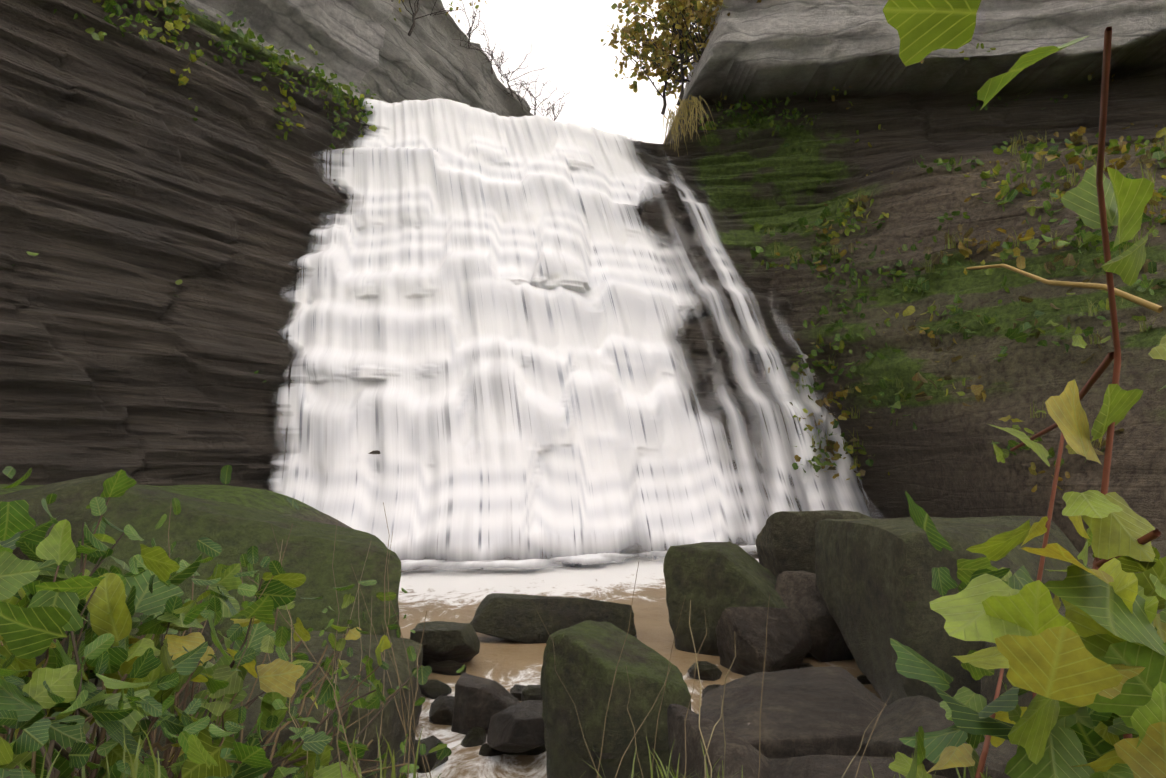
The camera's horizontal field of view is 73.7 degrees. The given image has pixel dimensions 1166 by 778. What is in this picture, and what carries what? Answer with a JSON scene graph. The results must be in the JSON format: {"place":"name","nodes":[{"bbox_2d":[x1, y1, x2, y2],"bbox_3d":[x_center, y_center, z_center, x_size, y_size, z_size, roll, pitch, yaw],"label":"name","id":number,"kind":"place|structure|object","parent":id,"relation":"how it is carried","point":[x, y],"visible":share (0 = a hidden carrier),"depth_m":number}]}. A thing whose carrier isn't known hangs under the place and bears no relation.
{"place":"outdoors","nodes":[
{"label":"outdoors","id":0,"kind":"place"},
{"bbox_2d":[0,0,393,491],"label":"cliff","id":1,"kind":"structure","parent":0,"point":[132,191],"depth_m":10.76},
{"bbox_2d":[361,0,533,116],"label":"cliff","id":2,"kind":"structure","parent":0,"point":[430,57],"depth_m":21.32},
{"bbox_2d":[259,98,883,570],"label":"waterfall","id":3,"kind":"structure","parent":0,"point":[485,316],"depth_m":12.80},
{"bbox_2d":[441,0,708,143],"bbox_3d":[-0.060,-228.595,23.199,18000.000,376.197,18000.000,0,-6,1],"label":"sky","id":4,"kind":"structure","parent":0,"point":[571,52],"depth_m":798.71},
{"bbox_2d":[0,484,1165,777],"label":"gorge ground","id":5,"kind":"structure","parent":0,"point":[264,500],"depth_m":10.03},
{"bbox_2d":[0,471,1162,777],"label":"boulders","id":6,"kind":"object","parent":5,"relation":"on","point":[836,585],"visible":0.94,"depth_m":4.39},
{"bbox_2d":[398,555,881,777],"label":"pool water","id":7,"kind":"structure","parent":0,"point":[449,595],"depth_m":7.47},
{"bbox_2d":[400,544,756,571],"bbox_3d":[0.836,2.501,11.500,11.837,0.163,3.639,2,-6,-21],"label":"splash foam","id":8,"kind":"object","parent":7,"relation":"on","point":[583,558],"depth_m":10.69},
{"bbox_2d":[266,0,1165,564],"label":"cliff","id":9,"kind":"structure","parent":0,"point":[940,462],"depth_m":14.80},
{"bbox_2d":[0,0,1165,777],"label":"foliage","id":10,"kind":"object","parent":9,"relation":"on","point":[1088,668],"depth_m":1.16}
]}

